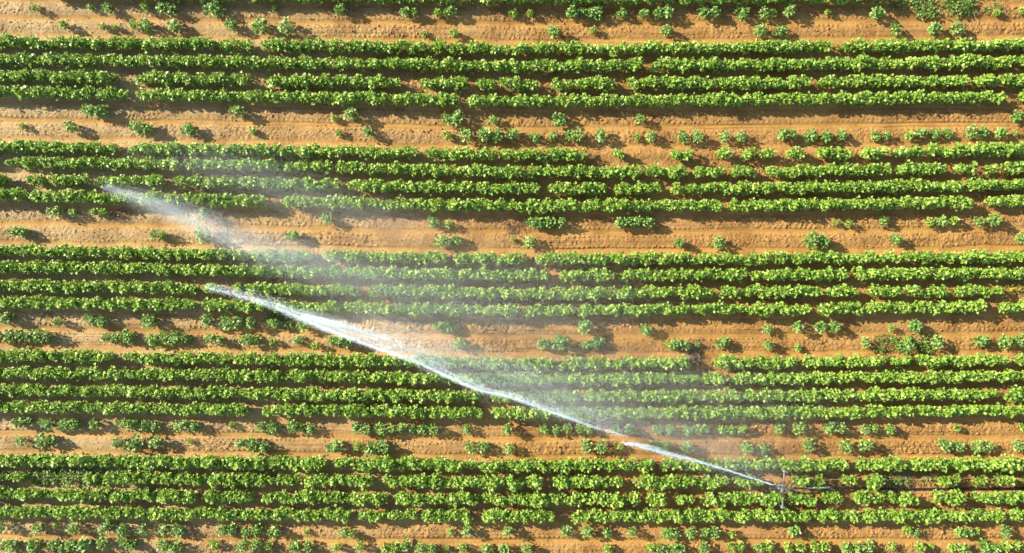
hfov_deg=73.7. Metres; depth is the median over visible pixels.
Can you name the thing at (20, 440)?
crop plant
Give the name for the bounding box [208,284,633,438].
water jet
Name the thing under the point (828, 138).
crop plant
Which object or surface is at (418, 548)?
crop plant
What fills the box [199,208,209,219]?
crop plant
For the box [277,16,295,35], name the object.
crop plant
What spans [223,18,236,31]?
crop plant
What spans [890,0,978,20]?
weed patch
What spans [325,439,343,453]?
crop plant
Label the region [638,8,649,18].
crop plant
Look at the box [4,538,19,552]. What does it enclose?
crop plant
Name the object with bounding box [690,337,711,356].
dry bush
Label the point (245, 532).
crop plant
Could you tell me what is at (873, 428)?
crop plant
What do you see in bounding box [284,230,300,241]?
crop plant
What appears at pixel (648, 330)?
crop plant
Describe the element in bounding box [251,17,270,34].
crop plant
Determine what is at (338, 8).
crop plant
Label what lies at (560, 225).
crop plant
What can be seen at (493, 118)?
crop plant
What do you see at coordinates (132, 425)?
crop plant
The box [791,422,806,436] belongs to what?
crop plant
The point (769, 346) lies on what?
crop plant
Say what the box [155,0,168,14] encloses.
crop plant
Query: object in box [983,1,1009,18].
weed patch
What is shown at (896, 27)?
crop plant
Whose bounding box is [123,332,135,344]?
crop plant
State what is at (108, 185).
water jet
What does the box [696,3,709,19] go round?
crop plant
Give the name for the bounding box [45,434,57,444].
crop plant
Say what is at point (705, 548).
crop plant
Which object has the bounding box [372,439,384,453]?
crop plant
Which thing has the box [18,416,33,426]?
crop plant
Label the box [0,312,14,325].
crop plant
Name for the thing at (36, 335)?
crop plant
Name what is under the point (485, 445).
crop plant
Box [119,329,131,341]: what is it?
crop plant
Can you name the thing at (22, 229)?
crop plant
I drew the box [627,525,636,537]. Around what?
crop plant
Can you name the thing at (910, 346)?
crop plant
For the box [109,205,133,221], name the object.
dry bush
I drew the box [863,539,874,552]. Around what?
crop plant
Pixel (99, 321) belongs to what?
crop plant
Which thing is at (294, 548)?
crop plant
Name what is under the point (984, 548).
crop plant
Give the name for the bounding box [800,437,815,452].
crop plant
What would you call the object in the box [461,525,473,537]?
crop plant
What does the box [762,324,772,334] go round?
crop plant
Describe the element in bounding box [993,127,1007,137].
crop plant
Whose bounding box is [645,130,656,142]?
crop plant
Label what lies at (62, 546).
crop plant
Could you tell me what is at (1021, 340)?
crop plant
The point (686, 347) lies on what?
crop plant
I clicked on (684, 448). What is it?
crop plant
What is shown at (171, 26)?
crop plant
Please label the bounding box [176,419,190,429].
crop plant
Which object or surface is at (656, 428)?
crop plant
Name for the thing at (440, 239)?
crop plant
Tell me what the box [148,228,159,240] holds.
crop plant
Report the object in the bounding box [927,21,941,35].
crop plant
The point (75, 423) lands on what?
crop plant
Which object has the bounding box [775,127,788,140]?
crop plant
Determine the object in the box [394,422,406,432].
crop plant
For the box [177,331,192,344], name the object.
crop plant
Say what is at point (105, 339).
crop plant
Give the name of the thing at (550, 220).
crop plant
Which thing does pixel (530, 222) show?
crop plant
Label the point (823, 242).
crop plant
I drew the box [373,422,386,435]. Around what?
crop plant
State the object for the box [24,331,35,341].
crop plant
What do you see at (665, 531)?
crop plant
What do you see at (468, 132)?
crop plant
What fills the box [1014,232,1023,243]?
crop plant
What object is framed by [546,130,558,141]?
crop plant
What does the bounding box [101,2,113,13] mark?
crop plant
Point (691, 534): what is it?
crop plant
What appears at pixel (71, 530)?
crop plant
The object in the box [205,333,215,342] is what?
crop plant
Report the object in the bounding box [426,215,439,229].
crop plant
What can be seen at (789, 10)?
crop plant
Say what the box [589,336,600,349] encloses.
crop plant
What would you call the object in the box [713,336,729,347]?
crop plant
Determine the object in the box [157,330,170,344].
crop plant
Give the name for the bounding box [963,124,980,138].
crop plant
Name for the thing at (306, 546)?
crop plant
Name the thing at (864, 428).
crop plant
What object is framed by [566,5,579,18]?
crop plant
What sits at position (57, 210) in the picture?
crop plant
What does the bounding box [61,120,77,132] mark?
crop plant
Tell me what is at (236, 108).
crop plant
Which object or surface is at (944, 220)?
crop plant
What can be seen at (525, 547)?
crop plant
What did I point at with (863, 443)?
crop plant
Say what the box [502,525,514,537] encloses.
crop plant
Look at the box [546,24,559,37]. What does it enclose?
crop plant
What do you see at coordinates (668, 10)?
crop plant
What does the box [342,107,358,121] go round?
crop plant
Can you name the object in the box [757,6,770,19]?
crop plant
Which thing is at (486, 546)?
crop plant
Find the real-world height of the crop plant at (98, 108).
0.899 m
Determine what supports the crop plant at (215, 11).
on the ground
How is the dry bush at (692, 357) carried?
on the ground
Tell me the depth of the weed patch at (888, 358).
36.78 m
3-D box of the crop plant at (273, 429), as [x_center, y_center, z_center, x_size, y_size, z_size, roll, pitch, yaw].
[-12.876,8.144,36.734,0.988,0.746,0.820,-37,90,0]
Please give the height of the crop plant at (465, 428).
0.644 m
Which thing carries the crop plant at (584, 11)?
on the ground
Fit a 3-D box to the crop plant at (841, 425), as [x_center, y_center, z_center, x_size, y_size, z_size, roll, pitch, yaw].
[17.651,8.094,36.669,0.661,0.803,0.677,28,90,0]
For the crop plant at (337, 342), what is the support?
on the ground
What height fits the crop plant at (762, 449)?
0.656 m
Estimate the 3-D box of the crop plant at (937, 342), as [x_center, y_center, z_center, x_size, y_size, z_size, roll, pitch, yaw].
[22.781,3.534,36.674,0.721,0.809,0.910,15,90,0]
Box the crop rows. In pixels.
[0,0,1023,552]
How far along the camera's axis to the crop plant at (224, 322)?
36.53 m
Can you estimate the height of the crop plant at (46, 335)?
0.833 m
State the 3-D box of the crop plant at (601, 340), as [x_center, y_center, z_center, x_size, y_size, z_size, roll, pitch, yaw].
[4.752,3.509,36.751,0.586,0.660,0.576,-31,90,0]
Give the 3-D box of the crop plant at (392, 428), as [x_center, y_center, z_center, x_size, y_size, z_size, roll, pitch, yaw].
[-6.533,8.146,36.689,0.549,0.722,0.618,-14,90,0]
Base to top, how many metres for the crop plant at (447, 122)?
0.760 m
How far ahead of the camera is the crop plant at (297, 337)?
36.68 m
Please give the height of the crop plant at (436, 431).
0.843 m
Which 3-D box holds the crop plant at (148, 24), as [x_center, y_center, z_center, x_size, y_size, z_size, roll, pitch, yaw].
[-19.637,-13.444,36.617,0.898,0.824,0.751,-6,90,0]
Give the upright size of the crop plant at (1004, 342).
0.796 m
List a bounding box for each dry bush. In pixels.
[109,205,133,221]
[501,218,525,238]
[683,348,708,366]
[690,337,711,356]
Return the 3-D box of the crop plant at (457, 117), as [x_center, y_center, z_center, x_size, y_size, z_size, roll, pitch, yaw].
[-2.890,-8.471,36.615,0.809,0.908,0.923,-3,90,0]
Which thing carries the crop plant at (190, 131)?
on the ground
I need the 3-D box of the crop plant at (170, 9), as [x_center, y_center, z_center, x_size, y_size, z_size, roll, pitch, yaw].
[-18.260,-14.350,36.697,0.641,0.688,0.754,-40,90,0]
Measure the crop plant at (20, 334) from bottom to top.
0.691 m
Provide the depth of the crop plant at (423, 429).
36.59 m
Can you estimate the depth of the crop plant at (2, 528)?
36.58 m
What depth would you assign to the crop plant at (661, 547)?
36.59 m
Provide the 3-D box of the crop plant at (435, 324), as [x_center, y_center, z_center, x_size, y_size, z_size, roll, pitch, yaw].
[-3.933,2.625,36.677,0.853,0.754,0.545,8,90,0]
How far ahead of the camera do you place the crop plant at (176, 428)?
36.65 m
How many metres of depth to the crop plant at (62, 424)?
36.52 m
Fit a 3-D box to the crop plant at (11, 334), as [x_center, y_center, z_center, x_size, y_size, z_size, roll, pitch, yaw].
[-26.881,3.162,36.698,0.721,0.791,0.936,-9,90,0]
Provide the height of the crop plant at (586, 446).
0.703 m
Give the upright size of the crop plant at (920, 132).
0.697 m
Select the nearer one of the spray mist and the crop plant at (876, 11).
the spray mist
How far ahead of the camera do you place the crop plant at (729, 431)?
36.61 m
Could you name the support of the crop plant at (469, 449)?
on the ground
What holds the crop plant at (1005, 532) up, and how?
on the ground
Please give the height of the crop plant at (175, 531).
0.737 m
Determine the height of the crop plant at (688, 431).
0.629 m
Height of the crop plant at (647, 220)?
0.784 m
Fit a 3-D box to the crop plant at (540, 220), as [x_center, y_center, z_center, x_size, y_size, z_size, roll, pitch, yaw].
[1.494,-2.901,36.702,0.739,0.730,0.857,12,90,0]
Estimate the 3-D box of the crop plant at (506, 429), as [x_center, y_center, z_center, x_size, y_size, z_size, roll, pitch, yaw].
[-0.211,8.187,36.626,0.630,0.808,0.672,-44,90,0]
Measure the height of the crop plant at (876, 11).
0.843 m
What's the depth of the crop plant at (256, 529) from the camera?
36.66 m
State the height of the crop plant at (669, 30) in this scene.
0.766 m
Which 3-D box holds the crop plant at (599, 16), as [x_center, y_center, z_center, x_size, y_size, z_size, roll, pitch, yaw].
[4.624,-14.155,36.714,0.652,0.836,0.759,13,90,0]
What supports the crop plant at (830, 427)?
on the ground
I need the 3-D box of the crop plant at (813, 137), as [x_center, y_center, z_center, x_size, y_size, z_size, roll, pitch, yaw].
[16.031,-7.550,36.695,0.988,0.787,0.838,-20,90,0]
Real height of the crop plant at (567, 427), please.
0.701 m
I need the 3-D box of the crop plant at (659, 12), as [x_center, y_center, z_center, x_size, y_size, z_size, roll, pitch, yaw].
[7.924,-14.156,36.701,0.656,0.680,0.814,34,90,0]
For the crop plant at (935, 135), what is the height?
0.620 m
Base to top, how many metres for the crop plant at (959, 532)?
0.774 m
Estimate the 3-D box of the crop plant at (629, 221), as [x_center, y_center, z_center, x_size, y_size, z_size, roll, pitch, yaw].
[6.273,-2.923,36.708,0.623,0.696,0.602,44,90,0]
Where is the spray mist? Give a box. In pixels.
[88,134,867,497]
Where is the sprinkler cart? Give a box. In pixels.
[769,466,792,508]
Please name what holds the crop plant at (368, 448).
on the ground
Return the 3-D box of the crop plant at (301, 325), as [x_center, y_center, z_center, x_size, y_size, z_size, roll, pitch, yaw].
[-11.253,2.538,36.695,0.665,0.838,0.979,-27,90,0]
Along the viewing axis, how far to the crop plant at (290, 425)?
36.56 m
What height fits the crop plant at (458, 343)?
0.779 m
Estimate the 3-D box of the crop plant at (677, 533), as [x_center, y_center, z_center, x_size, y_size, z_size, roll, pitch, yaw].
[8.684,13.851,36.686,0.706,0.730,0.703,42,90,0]
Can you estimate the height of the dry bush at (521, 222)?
0.378 m
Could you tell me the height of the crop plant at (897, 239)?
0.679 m
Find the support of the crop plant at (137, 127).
on the ground
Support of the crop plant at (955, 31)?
on the ground
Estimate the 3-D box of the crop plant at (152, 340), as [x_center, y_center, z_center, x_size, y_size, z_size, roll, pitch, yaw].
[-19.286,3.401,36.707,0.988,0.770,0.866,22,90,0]
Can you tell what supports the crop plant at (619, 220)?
on the ground
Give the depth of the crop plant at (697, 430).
36.59 m
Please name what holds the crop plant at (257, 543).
on the ground
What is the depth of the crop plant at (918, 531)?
36.61 m
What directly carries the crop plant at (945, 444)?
on the ground
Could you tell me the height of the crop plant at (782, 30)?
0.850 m
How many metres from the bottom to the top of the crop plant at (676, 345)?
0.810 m
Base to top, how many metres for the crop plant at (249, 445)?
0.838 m
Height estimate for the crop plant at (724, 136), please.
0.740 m
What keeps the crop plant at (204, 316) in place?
on the ground
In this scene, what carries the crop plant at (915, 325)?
on the ground
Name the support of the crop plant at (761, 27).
on the ground
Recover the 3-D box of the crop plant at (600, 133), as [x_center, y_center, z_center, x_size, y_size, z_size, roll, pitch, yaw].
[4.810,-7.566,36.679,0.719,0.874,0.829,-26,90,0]
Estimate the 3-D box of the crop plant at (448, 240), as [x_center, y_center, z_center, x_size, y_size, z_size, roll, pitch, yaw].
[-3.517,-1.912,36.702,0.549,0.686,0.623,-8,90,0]
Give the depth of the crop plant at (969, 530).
36.61 m
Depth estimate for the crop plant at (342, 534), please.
36.59 m
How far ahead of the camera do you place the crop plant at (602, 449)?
36.45 m
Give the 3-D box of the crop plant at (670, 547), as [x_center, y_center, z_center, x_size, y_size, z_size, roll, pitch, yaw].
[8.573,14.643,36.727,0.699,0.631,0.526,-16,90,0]
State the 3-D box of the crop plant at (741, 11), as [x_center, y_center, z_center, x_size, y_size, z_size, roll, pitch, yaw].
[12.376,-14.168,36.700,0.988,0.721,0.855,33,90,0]
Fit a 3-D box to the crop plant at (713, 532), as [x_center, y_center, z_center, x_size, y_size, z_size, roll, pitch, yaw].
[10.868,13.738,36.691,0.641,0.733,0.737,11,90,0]
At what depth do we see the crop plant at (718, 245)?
36.60 m
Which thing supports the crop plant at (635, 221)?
on the ground
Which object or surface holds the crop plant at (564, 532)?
on the ground
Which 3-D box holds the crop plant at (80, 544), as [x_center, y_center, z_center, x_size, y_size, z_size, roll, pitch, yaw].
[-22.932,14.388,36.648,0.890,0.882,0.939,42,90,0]
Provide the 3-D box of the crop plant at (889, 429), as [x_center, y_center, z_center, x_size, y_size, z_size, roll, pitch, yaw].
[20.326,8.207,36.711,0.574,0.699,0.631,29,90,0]
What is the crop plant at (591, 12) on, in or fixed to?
on the ground
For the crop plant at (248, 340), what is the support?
on the ground
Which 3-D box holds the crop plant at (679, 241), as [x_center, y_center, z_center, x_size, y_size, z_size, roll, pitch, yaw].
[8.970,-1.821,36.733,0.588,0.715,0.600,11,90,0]
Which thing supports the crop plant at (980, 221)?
on the ground
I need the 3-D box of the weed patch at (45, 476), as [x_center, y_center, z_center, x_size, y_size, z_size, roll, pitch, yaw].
[-24.006,10.736,36.667,4.821,0.684,1.537,0,90,0]
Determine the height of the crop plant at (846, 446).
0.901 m
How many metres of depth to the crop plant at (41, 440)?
36.57 m
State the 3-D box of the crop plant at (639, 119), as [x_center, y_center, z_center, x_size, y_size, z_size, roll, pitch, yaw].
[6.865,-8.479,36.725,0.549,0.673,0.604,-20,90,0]
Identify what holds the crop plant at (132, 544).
on the ground
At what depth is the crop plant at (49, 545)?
36.53 m
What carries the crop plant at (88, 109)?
on the ground
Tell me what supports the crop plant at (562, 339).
on the ground
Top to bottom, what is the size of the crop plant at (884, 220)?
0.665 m
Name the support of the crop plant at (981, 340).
on the ground
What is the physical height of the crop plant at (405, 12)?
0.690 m
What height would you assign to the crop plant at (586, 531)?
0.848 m
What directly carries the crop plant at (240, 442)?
on the ground
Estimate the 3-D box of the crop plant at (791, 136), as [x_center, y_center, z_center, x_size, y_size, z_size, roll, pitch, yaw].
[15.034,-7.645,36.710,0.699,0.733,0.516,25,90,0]
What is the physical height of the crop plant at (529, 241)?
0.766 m
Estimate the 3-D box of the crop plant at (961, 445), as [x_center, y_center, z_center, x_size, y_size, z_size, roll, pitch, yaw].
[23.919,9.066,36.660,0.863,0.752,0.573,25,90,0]
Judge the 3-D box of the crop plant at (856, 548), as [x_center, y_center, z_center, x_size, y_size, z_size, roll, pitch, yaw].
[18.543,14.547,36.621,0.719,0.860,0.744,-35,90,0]
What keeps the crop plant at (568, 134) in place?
on the ground
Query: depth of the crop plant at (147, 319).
36.44 m
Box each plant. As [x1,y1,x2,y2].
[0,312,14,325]
[0,331,3,342]
[0,519,8,531]
[0,539,7,551]
[3,327,17,344]
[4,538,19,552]
[6,226,19,234]
[10,415,25,427]
[12,226,28,238]
[13,434,27,447]
[14,328,26,341]
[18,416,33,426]
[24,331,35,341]
[25,537,41,552]
[30,522,44,534]
[31,328,45,342]
[35,432,50,450]
[37,418,54,430]
[42,331,54,342]
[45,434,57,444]
[46,539,61,550]
[50,206,63,216]
[57,541,66,552]
[58,418,72,430]
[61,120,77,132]
[64,538,77,551]
[65,522,82,534]
[67,418,81,429]
[73,536,92,552]
[80,103,95,116]
[82,313,96,325]
[88,418,100,429]
[91,104,109,120]
[92,314,110,327]
[95,520,114,535]
[96,536,110,550]
[99,332,110,341]
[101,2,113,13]
[110,332,122,342]
[110,436,124,448]
[115,417,128,428]
[115,523,129,537]
[116,536,130,548]
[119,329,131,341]
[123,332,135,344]
[124,418,137,431]
[125,433,142,453]
[125,539,137,550]
[128,120,146,135]
[135,18,153,32]
[135,523,150,536]
[138,419,150,430]
[139,314,156,329]
[140,121,154,135]
[144,332,161,347]
[147,434,164,448]
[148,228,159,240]
[149,420,161,431]
[154,538,171,551]
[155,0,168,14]
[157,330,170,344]
[158,522,170,535]
[167,3,179,15]
[167,19,180,33]
[167,330,181,345]
[168,541,183,552]
[170,520,184,537]
[171,420,182,431]
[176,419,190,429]
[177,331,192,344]
[180,121,197,136]
[187,420,200,432]
[194,226,210,243]
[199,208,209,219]
[200,313,213,327]
[202,0,226,18]
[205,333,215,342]
[213,335,225,344]
[215,525,228,536]
[219,313,232,330]
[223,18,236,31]
[226,521,237,535]
[228,105,244,117]
[228,316,243,329]
[233,438,246,449]
[236,539,249,552]
[238,334,254,346]
[240,526,251,538]
[244,435,258,454]
[245,316,256,328]
[248,538,262,551]
[250,521,262,537]
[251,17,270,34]
[255,419,266,432]
[256,441,270,453]
[263,312,295,331]
[264,420,280,434]
[266,316,282,328]
[266,525,280,538]
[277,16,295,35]
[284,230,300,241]
[287,419,298,432]
[288,539,300,552]
[292,334,304,345]
[295,317,308,331]
[302,538,313,552]
[303,423,316,434]
[319,210,334,225]
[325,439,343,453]
[327,334,337,347]
[332,336,347,346]
[334,2,347,14]
[337,527,350,538]
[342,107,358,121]
[342,337,352,347]
[351,421,363,434]
[361,125,375,138]
[361,422,371,435]
[362,441,377,456]
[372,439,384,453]
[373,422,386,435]
[378,439,389,453]
[385,423,394,432]
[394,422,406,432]
[399,6,409,17]
[399,537,411,552]
[406,423,417,433]
[414,541,427,552]
[415,423,429,436]
[425,542,437,552]
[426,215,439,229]
[428,422,438,434]
[432,320,445,330]
[433,235,447,248]
[441,111,451,125]
[442,5,456,15]
[442,320,454,333]
[443,235,450,245]
[450,109,464,126]
[450,337,465,350]
[451,234,461,245]
[458,127,471,141]
[461,424,471,434]
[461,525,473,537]
[465,440,475,453]
[475,440,488,453]
[476,126,491,141]
[480,542,493,552]
[487,114,498,125]
[490,127,504,141]
[498,543,509,552]
[502,423,511,435]
[502,443,514,455]
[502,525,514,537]
[503,128,520,138]
[520,541,531,552]
[522,236,535,248]
[526,217,535,228]
[529,132,541,143]
[533,215,545,229]
[537,338,550,349]
[537,423,550,434]
[545,215,556,228]
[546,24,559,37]
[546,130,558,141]
[550,333,569,349]
[550,424,561,435]
[551,112,565,126]
[555,217,566,227]
[559,524,573,536]
[562,423,573,433]
[564,129,575,140]
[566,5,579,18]
[573,128,583,141]
[577,7,588,17]
[577,320,591,335]
[579,338,591,350]
[579,438,592,454]
[581,524,594,537]
[582,423,593,433]
[587,6,598,18]
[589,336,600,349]
[592,5,603,20]
[594,127,606,142]
[594,438,607,454]
[595,337,605,346]
[601,528,612,537]
[614,217,626,228]
[615,7,627,19]
[623,216,633,226]
[623,423,635,434]
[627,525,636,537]
[629,215,642,227]
[635,114,644,123]
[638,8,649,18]
[638,323,652,336]
[639,216,654,227]
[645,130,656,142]
[652,423,662,434]
[652,441,661,449]
[653,5,664,19]
[654,542,665,552]
[659,24,672,35]
[660,527,672,541]
[663,424,673,435]
[664,3,673,17]
[665,544,676,552]
[670,528,681,540]
[671,338,681,349]
[673,542,685,552]
[674,238,683,247]
[677,130,689,143]
[679,441,693,453]
[681,340,690,350]
[681,424,692,436]
[685,526,696,539]
[691,128,703,143]
[693,423,702,434]
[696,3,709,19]
[697,539,709,552]
[698,527,711,537]
[708,6,720,17]
[710,525,720,539]
[711,235,724,249]
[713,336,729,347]
[718,130,729,142]
[725,425,736,434]
[733,5,749,20]
[735,130,747,142]
[740,440,752,454]
[752,23,768,37]
[752,541,764,551]
[755,442,769,454]
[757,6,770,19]
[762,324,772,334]
[763,339,773,349]
[772,25,787,38]
[772,422,785,434]
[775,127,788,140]
[782,4,796,17]
[787,129,797,139]
[788,523,800,537]
[791,320,803,333]
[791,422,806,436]
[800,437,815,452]
[801,128,817,143]
[802,231,820,249]
[813,321,827,333]
[817,233,830,248]
[820,130,832,142]
[823,422,836,435]
[827,320,840,332]
[833,43,839,50]
[834,422,848,433]
[836,128,847,140]
[839,439,853,453]
[840,540,851,552]
[851,541,864,552]
[857,438,874,452]
[859,423,870,434]
[860,336,870,348]
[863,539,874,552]
[869,6,885,20]
[869,129,880,140]
[869,423,878,433]
[877,215,889,226]
[880,130,892,139]
[884,424,895,434]
[887,233,902,245]
[888,21,901,35]
[899,336,915,354]
[908,318,922,332]
[909,527,921,537]
[915,127,928,137]
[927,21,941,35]
[927,128,941,140]
[930,334,944,349]
[933,214,947,226]
[935,438,952,452]
[941,127,952,138]
[949,21,965,36]
[950,440,966,451]
[954,526,967,537]
[957,542,970,552]
[962,526,974,537]
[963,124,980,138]
[970,438,984,454]
[971,334,990,346]
[972,216,985,226]
[976,537,993,552]
[977,125,989,137]
[983,440,995,452]
[986,213,1002,226]
[988,541,1001,552]
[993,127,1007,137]
[996,333,1012,349]
[999,523,1011,539]
[1010,109,1023,121]
[1011,332,1023,347]
[1011,438,1023,451]
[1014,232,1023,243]
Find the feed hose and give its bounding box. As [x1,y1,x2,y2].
[793,486,1023,489]
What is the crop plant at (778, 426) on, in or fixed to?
on the ground
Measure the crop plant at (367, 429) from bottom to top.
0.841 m
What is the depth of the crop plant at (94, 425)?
36.59 m
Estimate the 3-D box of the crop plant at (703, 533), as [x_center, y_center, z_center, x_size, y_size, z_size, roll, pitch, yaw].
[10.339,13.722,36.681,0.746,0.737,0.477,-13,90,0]
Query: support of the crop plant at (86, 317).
on the ground
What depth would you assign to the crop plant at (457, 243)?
36.61 m
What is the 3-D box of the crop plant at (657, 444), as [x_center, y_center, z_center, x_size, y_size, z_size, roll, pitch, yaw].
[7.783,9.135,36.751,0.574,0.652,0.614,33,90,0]
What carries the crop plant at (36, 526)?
on the ground
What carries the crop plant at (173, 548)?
on the ground
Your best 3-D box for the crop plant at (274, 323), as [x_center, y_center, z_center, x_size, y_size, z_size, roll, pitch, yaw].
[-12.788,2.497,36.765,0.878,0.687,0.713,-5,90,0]
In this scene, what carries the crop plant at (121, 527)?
on the ground
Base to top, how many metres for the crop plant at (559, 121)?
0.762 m
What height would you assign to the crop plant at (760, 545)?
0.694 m
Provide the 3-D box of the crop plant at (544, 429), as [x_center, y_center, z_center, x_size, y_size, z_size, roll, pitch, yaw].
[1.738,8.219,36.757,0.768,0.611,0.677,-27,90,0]
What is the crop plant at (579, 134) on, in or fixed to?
on the ground
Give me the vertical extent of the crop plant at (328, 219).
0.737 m
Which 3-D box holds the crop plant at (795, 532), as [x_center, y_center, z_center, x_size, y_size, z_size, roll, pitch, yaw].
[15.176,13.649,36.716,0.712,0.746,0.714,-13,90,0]
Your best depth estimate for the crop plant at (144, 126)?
36.58 m
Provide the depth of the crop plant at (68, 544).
36.49 m
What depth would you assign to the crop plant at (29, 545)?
36.38 m
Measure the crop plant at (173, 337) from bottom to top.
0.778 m
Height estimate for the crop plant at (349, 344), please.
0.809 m
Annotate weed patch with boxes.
[25,465,109,487]
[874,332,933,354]
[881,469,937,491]
[884,352,927,372]
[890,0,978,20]
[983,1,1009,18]
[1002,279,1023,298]
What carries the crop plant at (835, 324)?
on the ground
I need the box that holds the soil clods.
[0,0,1023,552]
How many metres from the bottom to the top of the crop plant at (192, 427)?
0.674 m
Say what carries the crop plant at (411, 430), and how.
on the ground
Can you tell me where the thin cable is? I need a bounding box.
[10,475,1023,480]
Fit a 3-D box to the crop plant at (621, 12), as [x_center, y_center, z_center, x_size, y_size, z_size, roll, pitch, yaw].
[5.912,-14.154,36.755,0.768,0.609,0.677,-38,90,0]
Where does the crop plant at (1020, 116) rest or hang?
on the ground
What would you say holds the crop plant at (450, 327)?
on the ground
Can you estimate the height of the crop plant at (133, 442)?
0.848 m
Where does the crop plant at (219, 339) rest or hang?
on the ground
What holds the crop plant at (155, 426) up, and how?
on the ground
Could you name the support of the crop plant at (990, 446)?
on the ground
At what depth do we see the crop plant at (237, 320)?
36.59 m
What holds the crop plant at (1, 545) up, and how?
on the ground
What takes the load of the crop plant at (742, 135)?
on the ground
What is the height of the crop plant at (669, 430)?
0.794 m
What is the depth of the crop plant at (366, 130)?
36.57 m
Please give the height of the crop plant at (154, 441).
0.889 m
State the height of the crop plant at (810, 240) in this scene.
1.077 m
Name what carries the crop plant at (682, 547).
on the ground
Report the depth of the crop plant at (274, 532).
36.56 m
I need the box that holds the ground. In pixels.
[0,0,1023,552]
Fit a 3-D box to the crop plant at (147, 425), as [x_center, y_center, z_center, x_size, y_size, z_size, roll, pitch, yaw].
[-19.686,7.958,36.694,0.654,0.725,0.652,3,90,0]
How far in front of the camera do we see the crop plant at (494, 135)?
36.51 m
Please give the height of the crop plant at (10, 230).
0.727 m
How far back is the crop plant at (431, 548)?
36.51 m
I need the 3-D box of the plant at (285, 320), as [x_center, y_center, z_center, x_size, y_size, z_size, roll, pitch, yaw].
[-12.578,2.404,36.878,2.007,0.366,1.010,12,90,0]
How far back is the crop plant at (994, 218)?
36.44 m
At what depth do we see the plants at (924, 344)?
36.82 m
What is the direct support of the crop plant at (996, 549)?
on the ground
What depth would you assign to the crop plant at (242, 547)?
36.56 m
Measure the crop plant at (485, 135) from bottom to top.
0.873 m
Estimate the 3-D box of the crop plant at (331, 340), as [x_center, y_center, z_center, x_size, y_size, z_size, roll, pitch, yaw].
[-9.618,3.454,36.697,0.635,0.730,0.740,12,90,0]
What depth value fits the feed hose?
36.83 m
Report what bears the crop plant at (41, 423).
on the ground
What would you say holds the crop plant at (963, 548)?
on the ground
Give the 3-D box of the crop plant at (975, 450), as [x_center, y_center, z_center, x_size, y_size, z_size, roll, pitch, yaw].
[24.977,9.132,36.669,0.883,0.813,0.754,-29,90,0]
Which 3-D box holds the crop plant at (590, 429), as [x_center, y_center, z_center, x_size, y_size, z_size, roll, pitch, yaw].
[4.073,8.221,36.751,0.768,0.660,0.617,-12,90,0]
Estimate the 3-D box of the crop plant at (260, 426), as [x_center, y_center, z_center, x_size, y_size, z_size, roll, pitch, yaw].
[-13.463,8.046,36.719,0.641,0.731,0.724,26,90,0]
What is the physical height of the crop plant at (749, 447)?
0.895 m
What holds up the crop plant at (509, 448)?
on the ground
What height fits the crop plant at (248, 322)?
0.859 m
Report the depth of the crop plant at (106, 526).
36.48 m
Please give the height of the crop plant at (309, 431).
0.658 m
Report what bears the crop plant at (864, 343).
on the ground
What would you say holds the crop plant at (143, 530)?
on the ground
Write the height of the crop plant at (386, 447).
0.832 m
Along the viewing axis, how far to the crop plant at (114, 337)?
36.65 m
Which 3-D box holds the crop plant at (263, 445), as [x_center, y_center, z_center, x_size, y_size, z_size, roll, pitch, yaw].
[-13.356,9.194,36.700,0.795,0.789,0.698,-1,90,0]
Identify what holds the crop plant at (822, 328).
on the ground
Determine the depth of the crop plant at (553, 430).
36.64 m
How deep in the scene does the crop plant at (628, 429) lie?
36.56 m
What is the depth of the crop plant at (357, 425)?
36.47 m
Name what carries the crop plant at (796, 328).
on the ground
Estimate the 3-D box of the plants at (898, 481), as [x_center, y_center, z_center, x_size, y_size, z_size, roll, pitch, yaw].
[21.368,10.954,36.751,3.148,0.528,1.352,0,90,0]
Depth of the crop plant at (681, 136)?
36.52 m
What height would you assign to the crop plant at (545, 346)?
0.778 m
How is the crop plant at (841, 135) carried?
on the ground
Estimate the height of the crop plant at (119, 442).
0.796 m
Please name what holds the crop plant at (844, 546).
on the ground
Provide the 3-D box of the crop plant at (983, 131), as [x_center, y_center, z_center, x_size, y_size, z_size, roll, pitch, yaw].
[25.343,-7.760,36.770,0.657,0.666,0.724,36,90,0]
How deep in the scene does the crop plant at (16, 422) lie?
36.50 m
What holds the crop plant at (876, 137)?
on the ground
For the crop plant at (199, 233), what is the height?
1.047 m
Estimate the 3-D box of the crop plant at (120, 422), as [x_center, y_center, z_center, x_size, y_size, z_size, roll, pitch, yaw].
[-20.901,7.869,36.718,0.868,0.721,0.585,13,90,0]
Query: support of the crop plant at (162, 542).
on the ground
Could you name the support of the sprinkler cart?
on the ground
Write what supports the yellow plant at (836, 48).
on the ground
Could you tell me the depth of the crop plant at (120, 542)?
36.61 m
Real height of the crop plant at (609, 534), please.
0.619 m
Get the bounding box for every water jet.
[104,184,291,262]
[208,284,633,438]
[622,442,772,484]
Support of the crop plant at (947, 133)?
on the ground
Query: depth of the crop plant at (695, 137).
36.53 m
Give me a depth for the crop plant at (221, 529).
36.56 m
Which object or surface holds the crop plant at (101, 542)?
on the ground
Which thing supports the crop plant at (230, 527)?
on the ground
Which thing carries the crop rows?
on the ground
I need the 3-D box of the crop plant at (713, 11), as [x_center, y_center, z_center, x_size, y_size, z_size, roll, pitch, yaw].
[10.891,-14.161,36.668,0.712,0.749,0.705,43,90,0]

